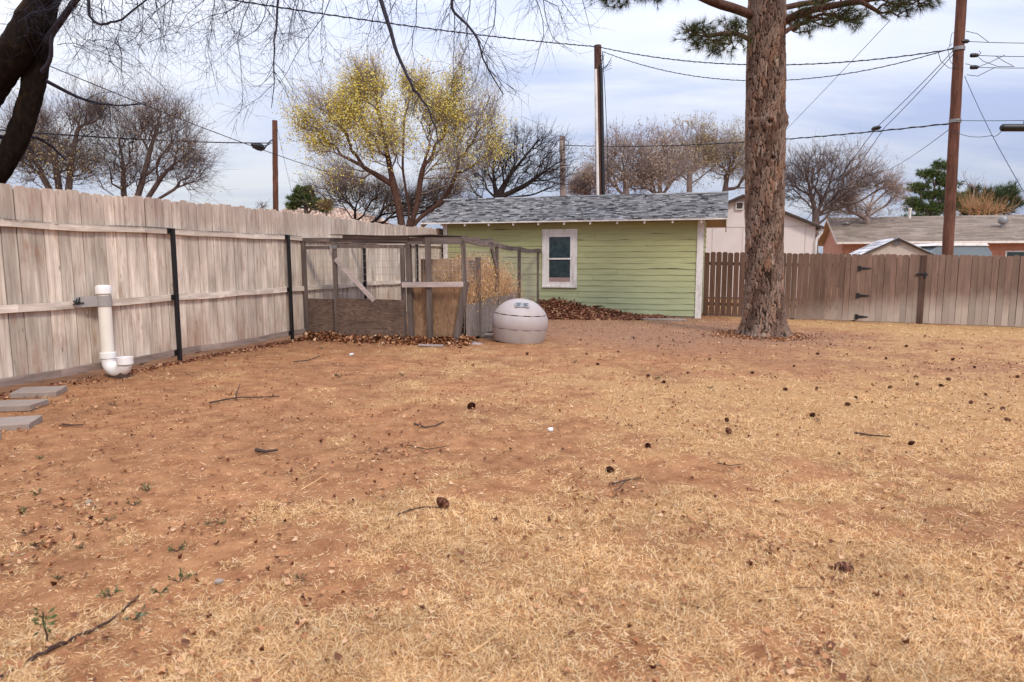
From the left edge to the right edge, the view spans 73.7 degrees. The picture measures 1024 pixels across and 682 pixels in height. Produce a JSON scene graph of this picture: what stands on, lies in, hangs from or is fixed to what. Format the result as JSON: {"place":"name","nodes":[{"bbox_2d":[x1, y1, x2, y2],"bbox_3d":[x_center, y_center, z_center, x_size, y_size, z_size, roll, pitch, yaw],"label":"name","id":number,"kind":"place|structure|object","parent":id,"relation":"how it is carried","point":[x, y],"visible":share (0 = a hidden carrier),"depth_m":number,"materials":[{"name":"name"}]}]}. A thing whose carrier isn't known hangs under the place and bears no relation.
{"place":"outdoors","nodes":[
{"label":"outdoors","id":0,"kind":"place"},
{"bbox_2d":[270,207,396,271],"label":"house","id":1,"kind":"structure","parent":0,"point":[340,213],"depth_m":52.81,"materials":[{"name":"beige paint"}]},
{"bbox_2d":[0,272,1023,681],"bbox_3d":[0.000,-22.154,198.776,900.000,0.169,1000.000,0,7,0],"label":"ground","id":2,"kind":"structure","parent":0,"point":[144,388],"depth_m":5.16,"materials":[{"name":"brown soil"}]},
{"bbox_2d":[0,415,42,430],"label":"paver","id":3,"kind":"object","parent":2,"relation":"on","point":[16,422],"visible":1,"depth_m":6.60,"materials":[{"name":"concrete"}]},
{"bbox_2d":[0,399,48,411],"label":"paver","id":4,"kind":"object","parent":2,"relation":"on","point":[16,405],"visible":1,"depth_m":7.41,"materials":[{"name":"concrete"}]},
{"bbox_2d":[29,540,43,545],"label":"weed","id":5,"kind":"object","parent":2,"relation":"on","point":[34,544],"visible":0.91,"depth_m":3.86,"materials":[{"name":"green plant"}]},
{"bbox_2d":[10,386,66,397],"bbox_3d":[-5.674,0.611,8.195,0.517,0.074,0.359,-1,7,-10],"label":"paver","id":6,"kind":"object","parent":2,"relation":"on","point":[40,391],"visible":1,"depth_m":8.07,"materials":[{"name":"concrete"}]},
{"bbox_2d":[30,607,57,647],"bbox_3d":[-1.951,1.183,2.857,0.097,0.204,0.086,3,7,22],"label":"weed","id":7,"kind":"object","parent":2,"relation":"on","point":[43,623],"visible":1,"depth_m":2.85,"materials":[{"name":"green plant"}]},
{"bbox_2d":[50,574,63,579],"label":"weed","id":8,"kind":"object","parent":2,"relation":"on","point":[56,577],"visible":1,"depth_m":3.46,"materials":[{"name":"green plant"}]},
{"bbox_2d":[0,59,138,195],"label":"bare tree","id":9,"kind":"object","parent":2,"relation":"on","point":[69,154],"visible":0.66,"depth_m":23.21,"materials":[{"name":"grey plant"}]},
{"bbox_2d":[0,595,138,678],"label":"stick","id":10,"kind":"object","parent":2,"relation":"on","point":[48,649],"visible":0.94,"depth_m":2.88,"materials":[{"name":"brown wood"}]},
{"bbox_2d":[61,423,82,425],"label":"stick","id":11,"kind":"object","parent":2,"relation":"on","point":[71,424],"visible":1,"depth_m":6.60,"materials":[{"name":"wood"}]},
{"bbox_2d":[95,585,123,597],"bbox_3d":[-1.941,1.211,3.283,0.110,0.058,0.098,5,8,36],"label":"weed","id":12,"kind":"object","parent":2,"relation":"on","point":[108,591],"visible":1,"depth_m":3.29,"materials":[{"name":"green plant"}]},
{"bbox_2d":[108,372,129,378],"bbox_3d":[-5.379,0.467,9.348,0.260,0.100,0.140,3,7,24],"label":"brick","id":13,"kind":"object","parent":2,"relation":"on","point":[120,376],"visible":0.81,"depth_m":9.28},
{"bbox_2d":[125,498,140,505],"bbox_3d":[-2.499,1.065,4.515,0.097,0.046,0.068,2,7,16],"label":"weed","id":14,"kind":"object","parent":2,"relation":"on","point":[134,502],"visible":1,"depth_m":4.51,"materials":[{"name":"green plant"}]},
{"bbox_2d":[123,604,147,619],"bbox_3d":[-1.671,1.226,3.043,0.083,0.070,0.101,0,7,0],"label":"weed","id":15,"kind":"object","parent":2,"relation":"on","point":[138,614],"visible":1,"depth_m":3.06,"materials":[{"name":"green plant"}]},
{"bbox_2d":[45,66,245,203],"bbox_3d":[-13.687,-5.944,25.445,7.547,8.982,4.749,0,7,0],"label":"bare tree","id":16,"kind":"object","parent":2,"relation":"on","point":[151,119],"visible":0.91,"depth_m":25.13,"materials":[{"name":"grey plant"}]},
{"bbox_2d":[141,482,153,490],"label":"weed","id":17,"kind":"object","parent":2,"relation":"on","point":[145,489],"visible":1,"depth_m":4.78,"materials":[{"name":"green plant"}]},
{"bbox_2d":[0,336,319,397],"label":"leaf litter","id":18,"kind":"object","parent":2,"relation":"on","point":[255,348],"visible":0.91,"depth_m":10.88,"materials":[{"name":"red plant"}]},
{"bbox_2d":[150,585,169,595],"bbox_3d":[-1.705,1.204,3.304,0.100,0.048,0.071,0,7,0],"label":"weed","id":19,"kind":"object","parent":2,"relation":"on","point":[164,589],"visible":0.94,"depth_m":3.30,"materials":[{"name":"green plant"}]},
{"bbox_2d":[167,540,186,550],"bbox_3d":[-1.858,1.139,3.791,0.094,0.060,0.105,0,7,0],"label":"weed","id":20,"kind":"object","parent":2,"relation":"on","point":[170,548],"visible":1,"depth_m":3.78,"materials":[{"name":"green plant"}]},
{"bbox_2d":[167,567,194,581],"bbox_3d":[-1.665,1.181,3.414,0.111,0.065,0.123,2,7,19],"label":"weed","id":21,"kind":"object","parent":2,"relation":"on","point":[180,575],"visible":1,"depth_m":3.44,"materials":[{"name":"green plant"}]},
{"bbox_2d":[214,578,223,583],"bbox_3d":[-1.464,1.200,3.410,0.044,0.018,0.024,1,7,11],"label":"litter scrap","id":22,"kind":"object","parent":2,"relation":"on","point":[218,581],"visible":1,"depth_m":3.40,"materials":[{"name":"paper"}]},
{"bbox_2d":[213,514,228,523],"bbox_3d":[-1.785,1.100,4.182,0.094,0.048,0.094,0,7,0],"label":"weed","id":23,"kind":"object","parent":2,"relation":"on","point":[221,522],"visible":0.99,"depth_m":4.18,"materials":[{"name":"green plant"}]},
{"bbox_2d":[0,183,442,386],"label":"wooden fence","id":24,"kind":"object","parent":2,"relation":"on","point":[181,277],"visible":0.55,"depth_m":10.38,"materials":[{"name":"brown wood"}]},
{"bbox_2d":[73,285,133,375],"bbox_3d":[-5.462,-0.112,9.162,0.544,1.270,0.510,3,7,20],"label":"feeder pipe","id":25,"kind":"object","parent":24,"relation":"attached to","point":[112,364],"visible":0.98,"depth_m":9.27,"materials":[{"name":"beige plastic"}]},
{"bbox_2d":[209,385,279,403],"bbox_3d":[-3.094,0.625,8.146,0.728,0.029,1.069,0,7,0],"label":"stick","id":26,"kind":"object","parent":2,"relation":"on","point":[235,397],"visible":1,"depth_m":7.92,"materials":[{"name":"brown wood"}]},
{"bbox_2d":[256,200,268,208],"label":"bare shrub","id":27,"kind":"object","parent":2,"relation":"on","point":[262,204],"visible":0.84,"depth_m":45.22,"materials":[{"name":"grey plant"}]},
{"bbox_2d":[255,448,277,452],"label":"stick","id":28,"kind":"object","parent":2,"relation":"on","point":[263,450],"visible":1,"depth_m":5.72,"materials":[{"name":"wood"}]},
{"bbox_2d":[272,120,278,210],"bbox_3d":[-11.593,-6.496,33.465,0.520,8.370,0.290,0,7,0],"label":"utility pole","id":29,"kind":"object","parent":2,"relation":"on","point":[275,163],"visible":0.51,"depth_m":33.12,"materials":[{"name":"brown wood"}]},
{"bbox_2d":[0,129,271,143],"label":"overhead cable","id":30,"kind":"object","parent":29,"relation":"attached to","point":[139,139],"visible":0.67,"depth_m":24.41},
{"bbox_2d":[251,139,272,150],"bbox_3d":[-11.915,-9.363,32.546,1.145,0.641,0.392,-6,9,-43],"label":"splice case","id":31,"kind":"object","parent":30,"relation":"hanging from","point":[261,146],"visible":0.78,"depth_m":32.36,"materials":[{"name":"black metal"}]},
{"bbox_2d":[50,66,369,184],"bbox_3d":[-10.913,-8.663,30.182,0.032,1.937,19.286,3,7,21],"label":"overhead cable","id":32,"kind":"object","parent":29,"relation":"attached to","point":[182,119],"visible":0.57,"depth_m":25.10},
{"bbox_2d":[293,573,306,580],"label":"weed","id":33,"kind":"object","parent":2,"relation":"on","point":[296,576],"visible":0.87,"depth_m":3.46,"materials":[{"name":"green plant"}]},
{"bbox_2d":[0,0,613,188],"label":"elm tree","id":34,"kind":"object","parent":2,"relation":"on","point":[30,32],"visible":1,"depth_m":9.02,"materials":[{"name":"brown plant"}]},
{"bbox_2d":[284,183,332,214],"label":"cedar tree","id":35,"kind":"object","parent":2,"relation":"on","point":[291,204],"visible":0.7,"depth_m":42.97,"materials":[{"name":"green plant"}]},
{"bbox_2d":[316,196,333,215],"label":"shrub","id":36,"kind":"object","parent":2,"relation":"on","point":[322,203],"visible":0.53,"depth_m":40.19,"materials":[{"name":"plant"}]},
{"bbox_2d":[293,329,477,347],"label":"fallen leaves","id":37,"kind":"object","parent":2,"relation":"on","point":[332,336],"visible":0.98,"depth_m":13.29,"materials":[{"name":"brown plant"}]},
{"bbox_2d":[287,147,489,226],"bbox_3d":[-5.546,-5.392,30.333,9.248,6.730,4.368,0,7,0],"label":"bare tree","id":38,"kind":"object","parent":2,"relation":"on","point":[433,196],"visible":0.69,"depth_m":30.14,"materials":[{"name":"black plant"}]},
{"bbox_2d":[271,28,527,226],"bbox_3d":[-4.303,-6.946,26.156,9.803,10.819,4.675,0,7,0],"label":"elm tree","id":39,"kind":"object","parent":2,"relation":"on","point":[344,112],"visible":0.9,"depth_m":25.95,"materials":[{"name":"yellow plant"}]},
{"bbox_2d":[396,506,438,515],"bbox_3d":[-0.600,1.085,4.389,0.332,0.024,0.091,-5,8,-35],"label":"stick","id":40,"kind":"object","parent":2,"relation":"on","point":[398,514],"visible":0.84,"depth_m":4.41,"materials":[{"name":"wood"}]},
{"bbox_2d":[300,234,540,340],"bbox_3d":[-1.532,-1.431,16.813,3.617,2.198,7.327,2,7,17],"label":"animal pen","id":41,"kind":"object","parent":2,"relation":"on","point":[434,308],"visible":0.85,"depth_m":13.40,"materials":[{"name":"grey wood"}]},
{"bbox_2d":[330,242,406,337],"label":"pen gate","id":42,"kind":"structure","parent":41,"relation":"attached to","point":[372,316],"depth_m":13.53,"materials":[{"name":"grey wood"}]},
{"bbox_2d":[413,421,443,427],"bbox_3d":[-0.787,0.815,6.675,0.320,0.028,0.171,-3,8,-24],"label":"stick","id":43,"kind":"object","parent":2,"relation":"on","point":[427,426],"visible":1,"depth_m":6.61,"materials":[{"name":"wood"}]},
{"bbox_2d":[408,445,449,449],"bbox_3d":[-0.718,0.915,5.879,0.362,0.015,0.112,0,7,0],"label":"stick","id":44,"kind":"object","parent":2,"relation":"on","point":[429,448],"visible":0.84,"depth_m":5.88,"materials":[{"name":"wood"}]},
{"bbox_2d":[418,344,443,346],"bbox_3d":[-1.502,0.082,12.639,0.463,0.035,0.110,1,7,6],"label":"wood offcut","id":45,"kind":"object","parent":2,"relation":"on","point":[432,345],"visible":1,"depth_m":12.59,"materials":[{"name":"grey wood"}]},
{"bbox_2d":[436,497,448,509],"bbox_3d":[-0.449,1.049,4.422,0.094,0.073,0.074,39,14,19],"label":"pine cone","id":46,"kind":"object","parent":2,"relation":"on","point":[442,502],"visible":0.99,"depth_m":4.40,"materials":[{"name":"brown plant"}]},
{"bbox_2d":[467,402,475,408],"bbox_3d":[-0.446,0.712,7.473,0.085,0.084,0.109,-14,5,39],"label":"pine cone","id":47,"kind":"object","parent":2,"relation":"on","point":[470,405],"visible":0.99,"depth_m":7.45,"materials":[{"name":"brown plant"}]},
{"bbox_2d":[424,250,526,335],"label":"dry weeds","id":48,"kind":"object","parent":2,"relation":"on","point":[503,289],"visible":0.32,"depth_m":14.56,"materials":[{"name":"brown plant"}]},
{"bbox_2d":[476,333,493,337],"bbox_3d":[-0.501,-0.116,14.309,0.400,0.060,0.400,2,7,17],"label":"paver","id":49,"kind":"object","parent":2,"relation":"on","point":[487,335],"visible":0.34,"depth_m":14.14,"materials":[{"name":"concrete"}]},
{"bbox_2d":[465,626,507,656],"bbox_3d":[-0.098,1.270,2.899,0.019,0.010,0.293,5,9,36],"label":"stick","id":50,"kind":"object","parent":2,"relation":"on","point":[475,649],"visible":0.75,"depth_m":2.86,"materials":[{"name":"beige wood"}]},
{"bbox_2d":[0,316,1023,681],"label":"leaf litter","id":51,"kind":"object","parent":2,"relation":"on","point":[428,636],"visible":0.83,"depth_m":4.08,"materials":[{"name":"plant"}]},
{"bbox_2d":[492,298,547,343],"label":"dog house","id":52,"kind":"structure","parent":2,"relation":"on","point":[520,321],"depth_m":13.09,"materials":[{"name":"grey plastic"}]},
{"bbox_2d":[459,112,587,197],"bbox_3d":[0.290,-6.605,32.272,6.819,8.681,4.288,0,7,0],"label":"bare tree","id":53,"kind":"object","parent":2,"relation":"on","point":[500,192],"visible":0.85,"depth_m":32.10,"materials":[{"name":"black plant"}]},
{"bbox_2d":[559,136,568,195],"bbox_3d":[2.986,-7.361,39.387,0.576,8.673,0.407,0,7,0],"label":"utility pole","id":54,"kind":"object","parent":2,"relation":"on","point":[563,192],"visible":0.19,"depth_m":38.93,"materials":[{"name":"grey wood"}]},
{"bbox_2d":[420,191,727,318],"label":"garden shed","id":55,"kind":"structure","parent":2,"relation":"on","point":[644,254],"depth_m":19.45,"materials":[{"name":"green paint"}]},
{"bbox_2d":[542,229,577,287],"bbox_3d":[1.371,-2.380,19.685,1.040,1.675,0.095,2,7,17],"label":"window","id":56,"kind":"structure","parent":55,"relation":"in","point":[559,246],"depth_m":19.69,"materials":[{"name":"white paint"}]},
{"bbox_2d":[556,155,621,195],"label":"budding tree","id":57,"kind":"object","parent":2,"relation":"on","point":[579,189],"visible":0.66,"depth_m":41.86,"materials":[{"name":"brown plant"}]},
{"bbox_2d":[532,296,668,319],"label":"fallen leaves","id":58,"kind":"object","parent":2,"relation":"on","point":[553,306],"visible":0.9,"depth_m":19.01,"materials":[{"name":"brown plant"}]},
{"bbox_2d":[594,44,611,194],"bbox_3d":[3.440,-6.346,26.386,0.676,9.762,0.416,0,7,0],"label":"utility pole","id":59,"kind":"object","parent":2,"relation":"on","point":[599,137],"visible":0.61,"depth_m":26.00,"materials":[{"name":"brown wood"}]},
{"bbox_2d":[229,0,597,46],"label":"overhead cable","id":60,"kind":"object","parent":59,"relation":"attached to","point":[411,26],"visible":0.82,"depth_m":19.66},
{"bbox_2d":[598,46,953,65],"bbox_3d":[8.083,-9.790,22.823,11.399,1.873,0.052,4,8,31],"label":"overhead cable","id":61,"kind":"object","parent":59,"relation":"attached to","point":[786,64],"visible":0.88,"depth_m":22.16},
{"bbox_2d":[603,47,953,80],"bbox_3d":[8.174,-9.555,22.851,11.242,1.996,0.041,4,8,32],"label":"overhead cable","id":62,"kind":"object","parent":59,"relation":"attached to","point":[786,80],"visible":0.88,"depth_m":22.20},
{"bbox_2d":[606,466,614,472],"bbox_3d":[0.754,0.988,5.241,0.069,0.054,0.054,13,21,35],"label":"pine cone","id":63,"kind":"object","parent":2,"relation":"on","point":[610,469],"visible":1,"depth_m":5.24,"materials":[{"name":"brown plant"}]},
{"bbox_2d":[609,477,640,490],"bbox_3d":[0.778,1.019,4.903,0.117,0.028,0.429,5,9,36],"label":"stick","id":64,"kind":"object","parent":2,"relation":"on","point":[622,483],"visible":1,"depth_m":4.94,"materials":[{"name":"wood"}]},
{"bbox_2d":[573,116,698,194],"bbox_3d":[7.189,-8.141,39.464,7.672,10.012,4.811,0,7,0],"label":"budding tree","id":65,"kind":"object","parent":2,"relation":"on","point":[610,170],"visible":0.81,"depth_m":38.81,"materials":[{"name":"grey plant"}]},
{"bbox_2d":[609,114,711,193],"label":"budding tree","id":66,"kind":"object","parent":2,"relation":"on","point":[681,163],"visible":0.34,"depth_m":40.38,"materials":[{"name":"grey plant"}]},
{"bbox_2d":[642,318,686,320],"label":"concrete slab","id":67,"kind":"structure","parent":2,"relation":"on","point":[659,319],"depth_m":18.02,"materials":[{"name":"grey concrete"}]},
{"bbox_2d":[660,110,744,191],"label":"budding tree","id":68,"kind":"object","parent":2,"relation":"on","point":[701,137],"visible":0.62,"depth_m":44.52,"materials":[{"name":"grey plant"}]},
{"bbox_2d":[699,114,744,193],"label":"budding tree","id":69,"kind":"object","parent":2,"relation":"on","point":[729,168],"visible":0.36,"depth_m":46.10,"materials":[{"name":"brown plant"}]},
{"bbox_2d":[725,427,731,433],"bbox_3d":[1.997,0.828,6.297,0.056,0.055,0.071,-1,41,-23],"label":"pine cone","id":70,"kind":"object","parent":2,"relation":"on","point":[728,430],"visible":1,"depth_m":6.28,"materials":[{"name":"brown plant"}]},
{"bbox_2d":[685,329,828,342],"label":"leaf litter","id":71,"kind":"object","parent":2,"relation":"on","point":[741,336],"visible":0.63,"depth_m":14.16,"materials":[{"name":"brown plant"}]},
{"bbox_2d":[706,194,824,296],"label":"house","id":72,"kind":"structure","parent":2,"relation":"on","point":[799,234],"depth_m":28.59,"materials":[{"name":"beige paint"}]},
{"bbox_2d":[807,50,953,218],"bbox_3d":[12.505,-6.318,24.885,0.184,5.572,9.173,-1,7,-7],"label":"overhead cable","id":73,"kind":"object","parent":72,"relation":"attached to","point":[879,124],"visible":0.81,"depth_m":23.37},
{"bbox_2d":[583,0,950,337],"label":"pine tree","id":74,"kind":"object","parent":2,"relation":"on","point":[766,125],"visible":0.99,"depth_m":13.78,"materials":[{"name":"green plant"}]},
{"bbox_2d":[786,20,889,129],"bbox_3d":[10.581,-8.520,23.150,0.016,0.539,12.191,1,7,10],"label":"overhead cable","id":75,"kind":"object","parent":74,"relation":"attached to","point":[844,68],"visible":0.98,"depth_m":20.58,"materials":[{"name":"grey metal"}]},
{"bbox_2d":[764,587,823,592],"bbox_3d":[1.397,1.221,3.363,0.340,0.009,0.022,-1,7,-8],"label":"stick","id":76,"kind":"object","parent":2,"relation":"on","point":[794,587],"visible":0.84,"depth_m":3.37,"materials":[{"name":"brown wood"}]},
{"bbox_2d":[830,561,853,574],"bbox_3d":[1.722,1.190,3.558,0.111,0.086,0.087,-18,-12,33],"label":"pine cone","id":77,"kind":"object","parent":2,"relation":"on","point":[844,567],"visible":0.81,"depth_m":3.53,"materials":[{"name":"brown plant"}]},
{"bbox_2d":[785,126,914,252],"bbox_3d":[17.486,-7.376,37.358,8.288,9.005,5.203,2,7,17],"label":"bare tree","id":78,"kind":"object","parent":2,"relation":"on","point":[807,173],"visible":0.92,"depth_m":36.91,"materials":[{"name":"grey plant"}]},
{"bbox_2d":[703,252,1023,326],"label":"wooden fence","id":79,"kind":"object","parent":2,"relation":"on","point":[970,290],"visible":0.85,"depth_m":18.00,"materials":[{"name":"brown wood"}]},
{"bbox_2d":[855,254,927,322],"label":"garden gate","id":80,"kind":"structure","parent":79,"relation":"attached to","point":[888,287],"depth_m":18.17,"materials":[{"name":"brown wood"}]},
{"bbox_2d":[818,162,915,230],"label":"budding tree","id":81,"kind":"object","parent":2,"relation":"on","point":[865,218],"visible":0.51,"depth_m":43.54,"materials":[{"name":"brown plant"}]},
{"bbox_2d":[854,431,889,436],"bbox_3d":[3.294,0.858,6.249,0.300,0.028,0.024,6,9,40],"label":"stick","id":82,"kind":"object","parent":2,"relation":"on","point":[871,434],"visible":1,"depth_m":6.25,"materials":[{"name":"brown wood"}]},
{"bbox_2d":[845,237,935,291],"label":"storage shed","id":83,"kind":"structure","parent":2,"relation":"on","point":[897,246],"depth_m":24.31,"materials":[{"name":"beige paint"}]},
{"bbox_2d":[818,208,1023,271],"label":"house","id":84,"kind":"structure","parent":2,"relation":"on","point":[1001,235],"depth_m":41.82,"materials":[{"name":"red brick"}]},
{"bbox_2d":[1005,251,1023,258],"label":"window","id":85,"kind":"structure","parent":84,"relation":"in","point":[1007,253],"depth_m":39.32,"materials":[{"name":"white paint"}]},
{"bbox_2d":[899,157,969,216],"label":"pine tree","id":86,"kind":"object","parent":2,"relation":"on","point":[938,193],"visible":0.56,"depth_m":58.64,"materials":[{"name":"green plant"}]},
{"bbox_2d":[914,243,991,257],"bbox_3d":[17.881,-2.901,28.348,2.726,2.245,2.412,0,7,0],"label":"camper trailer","id":87,"kind":"object","parent":2,"relation":"on","point":[978,249],"visible":0.21,"depth_m":27.24,"materials":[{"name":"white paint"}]},
{"bbox_2d":[959,170,986,213],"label":"bare shrub","id":88,"kind":"object","parent":2,"relation":"on","point":[971,184],"visible":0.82,"depth_m":56.84,"materials":[{"name":"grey plant"}]},
{"bbox_2d":[938,0,1014,255],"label":"utility pole","id":89,"kind":"object","parent":2,"relation":"on","point":[959,46],"visible":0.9,"depth_m":20.27,"materials":[{"name":"brown wood"}]},
{"bbox_2d":[566,123,948,146],"bbox_3d":[8.047,-8.851,29.715,0.045,2.452,21.565,-4,8,-28],"label":"overhead cable","id":90,"kind":"object","parent":89,"relation":"attached to","point":[786,138],"visible":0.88,"depth_m":24.82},
{"bbox_2d":[871,125,880,130],"bbox_3d":[12.327,-7.204,23.106,0.149,0.150,0.417,-2,7,-15],"label":"splice case","id":91,"kind":"object","parent":90,"relation":"hanging from","point":[875,128],"visible":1,"depth_m":23.04,"materials":[{"name":"black metal"}]},
{"bbox_2d":[834,53,953,197],"bbox_3d":[15.175,-8.176,29.815,0.983,2.903,19.831,2,7,15],"label":"overhead cable","id":92,"kind":"object","parent":89,"relation":"attached to","point":[893,118],"visible":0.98,"depth_m":23.10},
{"bbox_2d":[889,129,948,169],"bbox_3d":[16.821,-7.864,28.768,0.020,0.848,18.475,3,7,23],"label":"overhead cable","id":93,"kind":"object","parent":89,"relation":"attached to","point":[923,148],"visible":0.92,"depth_m":25.45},
{"bbox_2d":[968,41,1005,42],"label":"overhead cable","id":94,"kind":"object","parent":89,"relation":"attached to","point":[988,42],"visible":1,"depth_m":19.55,"materials":[{"name":"grey metal"}]},
{"bbox_2d":[956,120,1023,120],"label":"overhead cable","id":95,"kind":"object","parent":89,"relation":"attached to","point":[990,120],"visible":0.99,"depth_m":19.01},
{"bbox_2d":[964,76,1023,191],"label":"overhead cable","id":96,"kind":"object","parent":89,"relation":"attached to","point":[992,135],"visible":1,"depth_m":17.97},
{"bbox_2d":[977,55,1023,56],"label":"overhead cable","id":97,"kind":"object","parent":89,"relation":"attached to","point":[1003,56],"visible":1,"depth_m":19.45,"materials":[{"name":"grey metal"}]},
{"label":"overhead cable","id":98,"kind":"object","parent":89,"relation":"attached to","visible":0},
{"bbox_2d":[999,121,1023,131],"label":"splice case","id":99,"kind":"object","parent":98,"relation":"hanging from","point":[1011,127],"visible":1,"depth_m":17.36,"materials":[{"name":"black metal"}]},
{"bbox_2d":[940,181,1021,214],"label":"bare shrub","id":100,"kind":"object","parent":2,"relation":"on","point":[979,206],"visible":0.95,"depth_m":55.02,"materials":[{"name":"brown plant"}]},
{"bbox_2d":[957,178,1023,215],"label":"bare shrub","id":101,"kind":"object","parent":2,"relation":"on","point":[1009,191],"visible":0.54,"depth_m":59.43,"materials":[{"name":"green plant"}]},
{"bbox_2d":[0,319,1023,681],"bbox_3d":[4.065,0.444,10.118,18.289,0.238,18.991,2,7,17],"label":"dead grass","id":102,"kind":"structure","parent":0,"point":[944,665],"depth_m":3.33,"materials":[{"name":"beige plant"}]},
{"bbox_2d":[0,0,1023,258],"label":"sky","id":103,"kind":"structure","parent":0,"point":[563,91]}
]}

